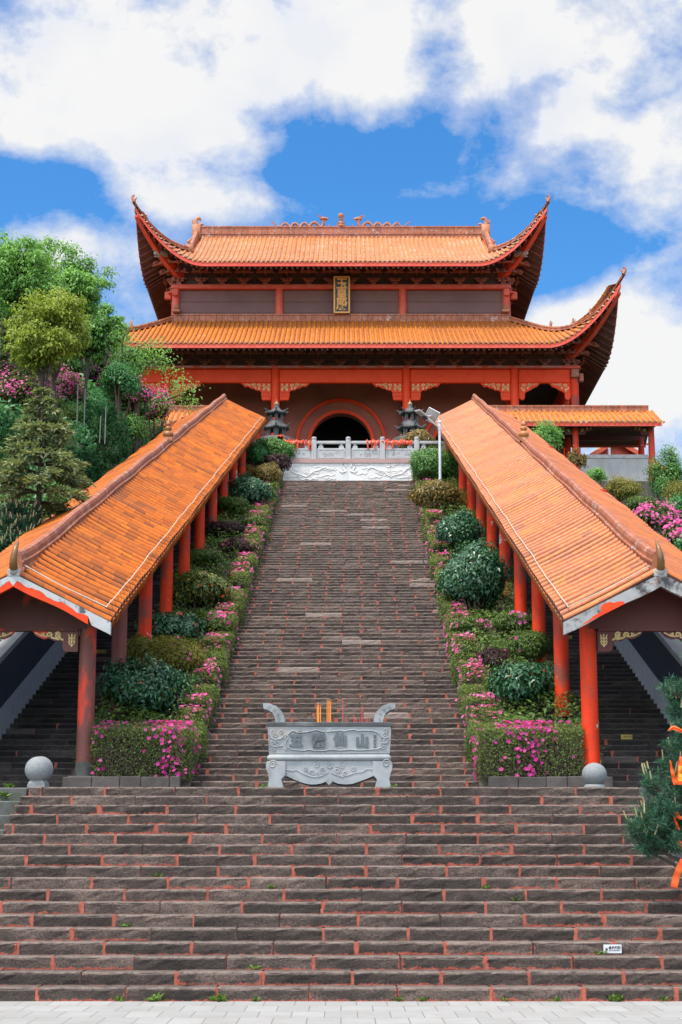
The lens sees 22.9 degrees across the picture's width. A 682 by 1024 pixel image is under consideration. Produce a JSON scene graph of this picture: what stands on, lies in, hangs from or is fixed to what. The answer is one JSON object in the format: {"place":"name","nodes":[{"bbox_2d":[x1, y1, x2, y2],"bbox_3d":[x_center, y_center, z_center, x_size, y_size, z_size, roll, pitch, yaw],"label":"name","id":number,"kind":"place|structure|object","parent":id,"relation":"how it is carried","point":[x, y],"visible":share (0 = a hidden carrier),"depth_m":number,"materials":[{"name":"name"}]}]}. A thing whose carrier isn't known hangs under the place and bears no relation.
{"place":"outdoors","nodes":[
{"label":"outdoors","id":0,"kind":"place"},
{"bbox_2d":[70,472,283,786],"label":"soil","id":1,"kind":"structure","parent":0,"point":[185,783],"depth_m":43.83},
{"bbox_2d":[78,719,197,779],"bbox_3d":[-4.303,5.096,35.966,2.582,1.398,1.593,0,-12,0],"label":"azalea hedge","id":2,"kind":"object","parent":1,"relation":"on","point":[162,755],"visible":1,"depth_m":35.44,"materials":[{"name":"green plant"}]},
{"bbox_2d":[127,632,160,662],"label":"shrub","id":3,"kind":"object","parent":1,"relation":"on","point":[134,647],"visible":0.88,"depth_m":44.33,"materials":[{"name":"green plant"}]},
{"bbox_2d":[95,653,201,723],"bbox_3d":[-4.671,4.284,39.898,2.478,1.899,1.960,11,-16,-43],"label":"shrub","id":4,"kind":"object","parent":1,"relation":"on","point":[146,686],"visible":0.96,"depth_m":39.56,"materials":[{"name":"green plant"}]},
{"bbox_2d":[70,464,264,761],"bbox_3d":[-4.346,1.590,57.024,2.296,15.843,39.279,0,-12,1],"label":"ground cover","id":5,"kind":"object","parent":1,"relation":"on","point":[151,716],"visible":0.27,"depth_m":49.20,"materials":[{"name":"green plant"}]},
{"bbox_2d":[133,611,206,643],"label":"shrub","id":6,"kind":"object","parent":1,"relation":"on","point":[177,623],"visible":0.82,"depth_m":46.19,"materials":[{"name":"green plant"}]},
{"bbox_2d":[148,631,207,687],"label":"shrub","id":7,"kind":"object","parent":1,"relation":"on","point":[174,652],"visible":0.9,"depth_m":42.74,"materials":[{"name":"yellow plant"}]},
{"bbox_2d":[176,547,222,571],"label":"shrub","id":8,"kind":"object","parent":1,"relation":"on","point":[201,555],"visible":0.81,"depth_m":56.65,"materials":[{"name":"green plant"}]},
{"bbox_2d":[172,570,235,616],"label":"shrub","id":9,"kind":"object","parent":1,"relation":"on","point":[196,587],"visible":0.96,"depth_m":50.01,"materials":[{"name":"green plant"}]},
{"bbox_2d":[197,610,237,641],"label":"shrub","id":10,"kind":"object","parent":1,"relation":"on","point":[217,621],"visible":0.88,"depth_m":47.36,"materials":[{"name":"green plant"}]},
{"bbox_2d":[204,519,245,541],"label":"shrub","id":11,"kind":"object","parent":1,"relation":"on","point":[222,525],"visible":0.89,"depth_m":61.79,"materials":[{"name":"purple plant"}]},
{"bbox_2d":[169,468,283,774],"bbox_3d":[-3.224,1.973,57.157,1.015,15.901,38.985,0,-12,1],"label":"azalea hedge","id":12,"kind":"object","parent":1,"relation":"on","point":[205,696],"visible":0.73,"depth_m":46.13,"materials":[{"name":"green plant"}]},
{"bbox_2d":[205,495,251,517],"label":"shrub","id":13,"kind":"object","parent":1,"relation":"on","point":[229,503],"visible":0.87,"depth_m":66.83,"materials":[{"name":"green plant"}]},
{"bbox_2d":[217,535,257,558],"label":"shrub","id":14,"kind":"object","parent":1,"relation":"on","point":[242,543],"visible":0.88,"depth_m":58.66,"materials":[{"name":"purple plant"}]},
{"bbox_2d":[228,471,278,512],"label":"shrub","id":15,"kind":"object","parent":1,"relation":"on","point":[249,488],"visible":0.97,"depth_m":68.23,"materials":[{"name":"green plant"}]},
{"bbox_2d":[239,515,267,528],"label":"shrub","id":16,"kind":"object","parent":1,"relation":"on","point":[252,520],"visible":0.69,"depth_m":63.48,"materials":[{"name":"green plant"}]},
{"bbox_2d":[246,461,281,482],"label":"shrub","id":17,"kind":"object","parent":1,"relation":"on","point":[269,471],"visible":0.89,"depth_m":73.50,"materials":[{"name":"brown plant"}]},
{"bbox_2d":[260,452,291,471],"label":"shrub","id":18,"kind":"object","parent":1,"relation":"on","point":[283,461],"visible":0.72,"depth_m":78.26,"materials":[{"name":"purple plant"}]},
{"bbox_2d":[0,1001,681,1023],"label":"pavement","id":19,"kind":"structure","parent":0,"point":[342,1012],"depth_m":18.58,"materials":[{"name":"stone"}]},
{"bbox_2d":[0,787,681,1000],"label":"stone steps","id":20,"kind":"structure","parent":19,"relation":"on","point":[376,894],"depth_m":23.06,"materials":[{"name":"stone"}]},
{"bbox_2d":[603,945,621,952],"bbox_3d":[3.443,5.540,21.305,0.228,0.106,0.015,0,-12,0],"label":"step notice","id":21,"kind":"object","parent":20,"relation":"on","point":[613,948],"visible":1,"depth_m":21.30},
{"bbox_2d":[0,331,681,641],"bbox_3d":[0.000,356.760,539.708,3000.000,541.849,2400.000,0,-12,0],"label":"ground","id":22,"kind":"structure","parent":0,"point":[80,445],"depth_m":65.75,"materials":[{"name":"green plant"}]},
{"bbox_2d":[0,315,19,377],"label":"fir tree","id":23,"kind":"object","parent":22,"relation":"on","point":[4,356],"visible":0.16,"depth_m":68.58,"materials":[{"name":"green plant"}]},
{"bbox_2d":[0,357,22,404],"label":"azalea","id":24,"kind":"object","parent":22,"relation":"on","point":[7,375],"visible":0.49,"depth_m":66.10,"materials":[{"name":"pink plant"}]},
{"bbox_2d":[0,409,27,477],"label":"juniper tree","id":25,"kind":"object","parent":22,"relation":"on","point":[7,422],"visible":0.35,"depth_m":55.99,"materials":[{"name":"green plant"}]},
{"bbox_2d":[0,788,28,833],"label":"flank wall","id":26,"kind":"structure","parent":22,"relation":"on","point":[7,806],"depth_m":26.83,"materials":[{"name":"stone"}]},
{"bbox_2d":[0,497,42,551],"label":"pine tree","id":27,"kind":"object","parent":22,"relation":"on","point":[17,522],"visible":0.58,"depth_m":46.30,"materials":[{"name":"green plant"}]},
{"bbox_2d":[0,320,47,414],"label":"flowering tree","id":28,"kind":"object","parent":22,"relation":"on","point":[15,375],"visible":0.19,"depth_m":65.90,"materials":[{"name":"green plant"}]},
{"bbox_2d":[0,372,61,405],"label":"azalea","id":29,"kind":"object","parent":22,"relation":"on","point":[23,392],"visible":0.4,"depth_m":65.55,"materials":[{"name":"pink plant"}]},
{"bbox_2d":[0,229,70,403],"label":"broadleaf tree","id":30,"kind":"object","parent":22,"relation":"on","point":[20,272],"visible":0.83,"depth_m":66.27,"materials":[{"name":"green plant"}]},
{"bbox_2d":[0,629,79,738],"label":"parapet wall","id":31,"kind":"structure","parent":22,"relation":"on","point":[29,661],"depth_m":41.85,"materials":[{"name":"concrete"}]},
{"bbox_2d":[2,317,80,459],"bbox_3d":[-10.749,-4.296,59.997,2.648,5.597,2.768,-7,-13,31],"label":"broadleaf tree","id":32,"kind":"object","parent":22,"relation":"on","point":[39,348],"visible":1,"depth_m":59.93,"materials":[{"name":"green plant"}]},
{"bbox_2d":[3,284,92,445],"bbox_3d":[-10.741,-5.225,62.298,3.374,6.881,3.863,11,-16,-43],"label":"broadleaf tree","id":33,"kind":"object","parent":22,"relation":"on","point":[58,309],"visible":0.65,"depth_m":62.06,"materials":[{"name":"green plant"}]},
{"bbox_2d":[0,386,96,525],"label":"fir tree","id":34,"kind":"object","parent":22,"relation":"on","point":[28,448],"visible":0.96,"depth_m":46.98,"materials":[{"name":"green plant"}]},
{"bbox_2d":[47,393,78,426],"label":"bush","id":35,"kind":"object","parent":22,"relation":"on","point":[65,411],"visible":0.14,"depth_m":66.08,"materials":[{"name":"green plant"}]},
{"bbox_2d":[47,367,94,402],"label":"azalea","id":36,"kind":"object","parent":22,"relation":"on","point":[70,387],"visible":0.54,"depth_m":69.48,"materials":[{"name":"pink plant"}]},
{"bbox_2d":[58,400,98,427],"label":"bush","id":37,"kind":"object","parent":22,"relation":"on","point":[80,412],"visible":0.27,"depth_m":67.07,"materials":[{"name":"green plant"}]},
{"bbox_2d":[61,354,98,376],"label":"bush","id":38,"kind":"object","parent":22,"relation":"on","point":[77,367],"visible":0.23,"depth_m":74.21,"materials":[{"name":"green plant"}]},
{"bbox_2d":[46,237,119,371],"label":"broadleaf tree","id":39,"kind":"object","parent":22,"relation":"on","point":[77,277],"visible":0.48,"depth_m":75.23,"materials":[{"name":"green plant"}]},
{"bbox_2d":[0,321,165,639],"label":"undergrowth","id":40,"kind":"object","parent":22,"relation":"on","point":[81,435],"visible":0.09,"depth_m":64.99,"materials":[{"name":"green plant"}]},
{"bbox_2d":[68,446,108,486],"bbox_3d":[-9.611,-1.413,61.512,2.213,2.137,1.866,0,-12,0],"label":"juniper tree","id":41,"kind":"object","parent":22,"relation":"on","point":[95,470],"visible":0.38,"depth_m":61.28,"materials":[{"name":"green plant"}]},
{"bbox_2d":[69,306,117,408],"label":"broadleaf tree","id":42,"kind":"object","parent":22,"relation":"on","point":[98,335],"visible":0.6,"depth_m":68.48,"materials":[{"name":"green plant"}]},
{"bbox_2d":[76,352,113,385],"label":"azalea","id":43,"kind":"object","parent":22,"relation":"on","point":[96,372],"visible":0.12,"depth_m":75.76,"materials":[{"name":"purple plant"}]},
{"bbox_2d":[73,381,118,422],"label":"bush","id":44,"kind":"object","parent":22,"relation":"on","point":[93,399],"visible":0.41,"depth_m":70.39,"materials":[{"name":"green plant"}]},
{"bbox_2d":[81,300,116,321],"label":"broadleaf tree","id":45,"kind":"object","parent":22,"relation":"on","point":[108,309],"visible":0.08,"depth_m":78.96,"materials":[{"name":"green plant"}]},
{"bbox_2d":[74,401,135,466],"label":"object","id":46,"kind":"object","parent":22,"relation":"on","point":[113,428],"visible":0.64,"depth_m":66.21,"materials":[{"name":"green plant"}]},
{"bbox_2d":[0,489,218,787],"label":"stone steps","id":47,"kind":"structure","parent":22,"relation":"on","point":[44,724],"depth_m":41.35,"materials":[{"name":"stone"}]},
{"bbox_2d":[104,315,130,365],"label":"broadleaf tree","id":48,"kind":"object","parent":22,"relation":"on","point":[115,319],"visible":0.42,"depth_m":79.09,"materials":[{"name":"green plant"}]},
{"bbox_2d":[96,357,147,436],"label":"broadleaf tree","id":49,"kind":"object","parent":22,"relation":"on","point":[125,380],"visible":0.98,"depth_m":72.00,"materials":[{"name":"green plant"}]},
{"bbox_2d":[115,338,148,379],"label":"bush","id":50,"kind":"object","parent":22,"relation":"on","point":[132,357],"visible":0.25,"depth_m":87.60,"materials":[{"name":"green plant"}]},
{"bbox_2d":[0,394,265,775],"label":"covered corridor","id":51,"kind":"object","parent":22,"relation":"on","point":[88,567],"visible":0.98,"depth_m":42.89,"materials":[{"name":"tile"}]},
{"bbox_2d":[120,411,149,445],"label":"bush","id":52,"kind":"object","parent":22,"relation":"on","point":[139,429],"visible":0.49,"depth_m":74.45,"materials":[{"name":"green plant"}]},
{"bbox_2d":[125,375,153,453],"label":"azalea","id":53,"kind":"object","parent":22,"relation":"on","point":[145,395],"visible":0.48,"depth_m":74.73,"materials":[{"name":"green plant"}]},
{"bbox_2d":[107,317,201,415],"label":"thin tree","id":54,"kind":"object","parent":22,"relation":"on","point":[150,361],"visible":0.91,"depth_m":76.73,"materials":[{"name":"green plant"}]},
{"bbox_2d":[143,384,175,442],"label":"azalea","id":55,"kind":"object","parent":22,"relation":"on","point":[153,416],"visible":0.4,"depth_m":80.94,"materials":[{"name":"pink plant"}]},
{"bbox_2d":[155,405,207,426],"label":"side gallery","id":56,"kind":"object","parent":22,"relation":"on","point":[174,417],"visible":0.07,"depth_m":93.72,"materials":[{"name":"tile"}]},
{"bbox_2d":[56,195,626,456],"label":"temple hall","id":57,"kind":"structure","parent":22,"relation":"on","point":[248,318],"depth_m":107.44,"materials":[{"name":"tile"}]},
{"bbox_2d":[334,276,349,312],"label":"name board","id":58,"kind":"object","parent":57,"relation":"attached to","point":[341,294],"visible":1,"depth_m":108.03,"materials":[{"name":"gold metal"}]},
{"bbox_2d":[531,417,564,451],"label":"bush","id":59,"kind":"object","parent":22,"relation":"on","point":[548,435],"visible":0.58,"depth_m":84.08,"materials":[{"name":"green plant"}]},
{"bbox_2d":[434,394,681,766],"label":"covered corridor","id":60,"kind":"object","parent":22,"relation":"on","point":[591,556],"visible":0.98,"depth_m":42.29,"materials":[{"name":"tile"}]},
{"bbox_2d":[489,395,664,536],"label":"side gallery","id":61,"kind":"object","parent":22,"relation":"on","point":[608,426],"visible":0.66,"depth_m":92.33,"materials":[{"name":"tile"}]},
{"bbox_2d":[567,446,587,469],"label":"bush","id":62,"kind":"object","parent":22,"relation":"on","point":[573,458],"visible":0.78,"depth_m":81.92,"materials":[{"name":"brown plant"}]},
{"bbox_2d":[486,509,681,787],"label":"stone steps","id":63,"kind":"structure","parent":22,"relation":"on","point":[627,705],"depth_m":41.37,"materials":[{"name":"stone"}]},
{"bbox_2d":[586,466,607,484],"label":"bush","id":64,"kind":"object","parent":22,"relation":"on","point":[596,474],"visible":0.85,"depth_m":77.72,"materials":[{"name":"green plant"}]},
{"bbox_2d":[603,474,644,505],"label":"bush","id":65,"kind":"object","parent":22,"relation":"on","point":[625,489],"visible":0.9,"depth_m":75.28,"materials":[{"name":"yellow plant"}]},
{"bbox_2d":[589,448,671,503],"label":"red house","id":66,"kind":"structure","parent":22,"relation":"on","point":[618,451],"depth_m":115.10,"materials":[{"name":"tile"}]},
{"bbox_2d":[625,493,662,511],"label":"bush","id":67,"kind":"object","parent":22,"relation":"on","point":[634,502],"visible":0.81,"depth_m":71.20,"materials":[{"name":"green plant"}]},
{"bbox_2d":[614,632,681,733],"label":"parapet wall","id":68,"kind":"structure","parent":22,"relation":"on","point":[651,658],"depth_m":42.60,"materials":[{"name":"concrete"}]},
{"bbox_2d":[621,652,681,866],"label":"pine tree","id":69,"kind":"object","parent":22,"relation":"on","point":[657,833],"visible":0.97,"depth_m":22.53,"materials":[{"name":"green plant"}]},
{"bbox_2d":[670,858,681,887],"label":"orange ribbon","id":70,"kind":"object","parent":69,"relation":"hanging from","point":[676,876],"visible":1,"depth_m":22.22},
{"bbox_2d":[633,500,681,536],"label":"azalea","id":71,"kind":"object","parent":22,"relation":"on","point":[650,517],"visible":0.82,"depth_m":60.82,"materials":[{"name":"pink plant"}]},
{"bbox_2d":[638,788,681,863],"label":"flank wall","id":72,"kind":"structure","parent":22,"relation":"on","point":[640,790],"depth_m":27.42,"materials":[{"name":"stone"}]},
{"bbox_2d":[642,439,681,508],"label":"bush","id":73,"kind":"object","parent":22,"relation":"on","point":[661,476],"visible":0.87,"depth_m":85.68,"materials":[{"name":"green plant"}]},
{"bbox_2d":[658,516,681,546],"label":"azalea","id":74,"kind":"object","parent":22,"relation":"on","point":[673,531],"visible":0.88,"depth_m":56.79,"materials":[{"name":"pink plant"}]},
{"bbox_2d":[658,492,681,521],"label":"bush","id":75,"kind":"object","parent":22,"relation":"on","point":[678,500],"visible":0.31,"depth_m":71.05,"materials":[{"name":"green plant"}]},
{"bbox_2d":[660,475,681,503],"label":"bush","id":76,"kind":"object","parent":22,"relation":"on","point":[677,488],"visible":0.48,"depth_m":81.56,"materials":[{"name":"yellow plant"}]},
{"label":"terrace","id":77,"kind":"structure","parent":22,"relation":"on","visible":0},
{"bbox_2d":[246,441,268,466],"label":"shrub","id":78,"kind":"object","parent":77,"relation":"on","point":[256,453],"visible":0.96,"depth_m":80.08,"materials":[{"name":"green plant"}]},
{"bbox_2d":[256,436,296,458],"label":"shrub","id":79,"kind":"object","parent":77,"relation":"on","point":[276,446],"visible":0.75,"depth_m":80.49,"materials":[{"name":"green plant"}]},
{"bbox_2d":[260,399,294,444],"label":"incense tower","id":80,"kind":"structure","parent":77,"relation":"on","point":[275,426],"depth_m":87.83,"materials":[{"name":"grey metal"}]},
{"bbox_2d":[228,459,411,480],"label":"relief wall","id":81,"kind":"structure","parent":77,"relation":"on","point":[353,469],"depth_m":81.03,"materials":[{"name":"white stone"}]},
{"bbox_2d":[253,437,444,458],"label":"balustrade","id":82,"kind":"object","parent":81,"relation":"on","point":[341,452],"visible":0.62,"depth_m":81.37,"materials":[{"name":"stone"}]},
{"bbox_2d":[284,438,311,449],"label":"cloth garland","id":83,"kind":"object","parent":82,"relation":"attached to","point":[290,441],"visible":0.88,"depth_m":81.42},
{"bbox_2d":[366,439,411,449],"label":"cloth garland","id":84,"kind":"object","parent":82,"relation":"attached to","point":[387,442],"visible":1,"depth_m":81.42},
{"bbox_2d":[393,400,425,447],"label":"incense tower","id":85,"kind":"structure","parent":77,"relation":"on","point":[408,424],"depth_m":87.88,"materials":[{"name":"grey metal"}]},
{"bbox_2d":[398,428,437,447],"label":"shrub","id":86,"kind":"object","parent":77,"relation":"on","point":[426,436],"visible":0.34,"depth_m":82.17,"materials":[{"name":"yellow plant"}]},
{"bbox_2d":[0,0,681,480],"label":"sky","id":87,"kind":"structure","parent":0,"point":[241,113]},
{"bbox_2d":[412,472,601,786],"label":"soil","id":88,"kind":"structure","parent":0,"point":[483,783],"depth_m":41.45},
{"bbox_2d":[415,407,441,517],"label":"solar lamp post","id":89,"kind":"object","parent":88,"relation":"on","point":[431,415],"visible":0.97,"depth_m":67.82,"materials":[{"name":"white metal"}]},
{"bbox_2d":[408,444,458,482],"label":"shrub","id":90,"kind":"object","parent":88,"relation":"on","point":[424,463],"visible":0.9,"depth_m":74.49,"materials":[{"name":"green plant"}]},
{"bbox_2d":[407,478,469,517],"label":"shrub","id":91,"kind":"object","parent":88,"relation":"on","point":[432,493],"visible":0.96,"depth_m":67.17,"materials":[{"name":"brown plant"}]},
{"bbox_2d":[411,471,505,774],"bbox_3d":[3.430,1.986,57.120,0.993,15.908,39.096,0,-12,1],"label":"azalea hedge","id":92,"kind":"object","parent":88,"relation":"on","point":[476,710],"visible":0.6,"depth_m":44.44,"materials":[{"name":"green plant"}]},
{"bbox_2d":[434,509,486,553],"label":"shrub","id":93,"kind":"object","parent":88,"relation":"on","point":[456,527],"visible":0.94,"depth_m":58.92,"materials":[{"name":"green plant"}]},
{"bbox_2d":[446,639,480,669],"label":"shrub","id":94,"kind":"object","parent":88,"relation":"on","point":[460,647],"visible":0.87,"depth_m":44.60,"materials":[{"name":"green plant"}]},
{"bbox_2d":[448,615,491,640],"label":"shrub","id":95,"kind":"object","parent":88,"relation":"on","point":[466,624],"visible":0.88,"depth_m":47.18,"materials":[{"name":"green plant"}]},
{"bbox_2d":[432,537,512,618],"bbox_3d":[4.044,2.039,50.572,2.554,2.694,2.852,0,-12,0],"label":"shrub","id":96,"kind":"object","parent":88,"relation":"on","point":[477,574],"visible":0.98,"depth_m":50.11,"materials":[{"name":"green plant"}]},
{"bbox_2d":[477,646,517,677],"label":"shrub","id":97,"kind":"object","parent":88,"relation":"on","point":[495,654],"visible":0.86,"depth_m":43.55,"materials":[{"name":"purple plant"}]},
{"bbox_2d":[489,610,531,637],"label":"shrub","id":98,"kind":"object","parent":88,"relation":"on","point":[504,620],"visible":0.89,"depth_m":47.52,"materials":[{"name":"green plant"}]},
{"bbox_2d":[430,474,604,766],"bbox_3d":[4.568,1.682,57.001,2.435,15.779,39.264,0,-12,0],"label":"ground cover","id":99,"kind":"object","parent":88,"relation":"on","point":[492,640],"visible":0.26,"depth_m":44.14,"materials":[{"name":"green plant"}]},
{"bbox_2d":[461,716,587,780],"bbox_3d":[3.945,5.090,35.978,2.884,1.409,1.563,0,-12,0],"label":"azalea hedge","id":100,"kind":"object","parent":88,"relation":"on","point":[520,755],"visible":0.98,"depth_m":35.43,"materials":[{"name":"green plant"}]},
{"bbox_2d":[499,630,550,660],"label":"shrub","id":101,"kind":"object","parent":88,"relation":"on","point":[526,644],"visible":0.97,"depth_m":44.24,"materials":[{"name":"green plant"}]},
{"bbox_2d":[480,661,570,714],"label":"shrub","id":102,"kind":"object","parent":88,"relation":"on","point":[517,680],"visible":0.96,"depth_m":40.37,"materials":[{"name":"green plant"}]},
{"label":"landing","id":103,"kind":"structure","parent":0,"visible":0},
{"bbox_2d":[25,757,50,787],"bbox_3d":[-5.060,4.347,28.046,0.433,0.524,0.433,0,-12,0],"label":"stone ball","id":104,"kind":"object","parent":103,"relation":"on","point":[37,771],"visible":0.98,"depth_m":27.89,"materials":[{"name":"stone"}]},
{"bbox_2d":[62,776,180,787],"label":"stone kerb","id":105,"kind":"structure","parent":103,"relation":"on","point":[140,781],"depth_m":35.03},
{"bbox_2d":[263,703,395,786],"bbox_3d":[-0.198,3.983,28.526,2.245,1.427,0.854,0,-12,0],"label":"stone incense trough","id":106,"kind":"object","parent":103,"relation":"on","point":[329,753],"visible":1,"depth_m":28.14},
{"bbox_2d":[190,480,478,787],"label":"stone steps","id":107,"kind":"structure","parent":103,"relation":"on","point":[343,604],"depth_m":48.34,"materials":[{"name":"stone"}]},
{"bbox_2d":[488,776,612,786],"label":"stone kerb","id":108,"kind":"structure","parent":103,"relation":"on","point":[517,781],"depth_m":35.03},
{"bbox_2d":[582,763,606,786],"bbox_3d":[4.356,4.545,28.873,0.427,0.466,0.427,0,-12,0],"label":"stone ball","id":109,"kind":"object","parent":103,"relation":"on","point":[594,774],"visible":0.91,"depth_m":28.72,"materials":[{"name":"stone"}]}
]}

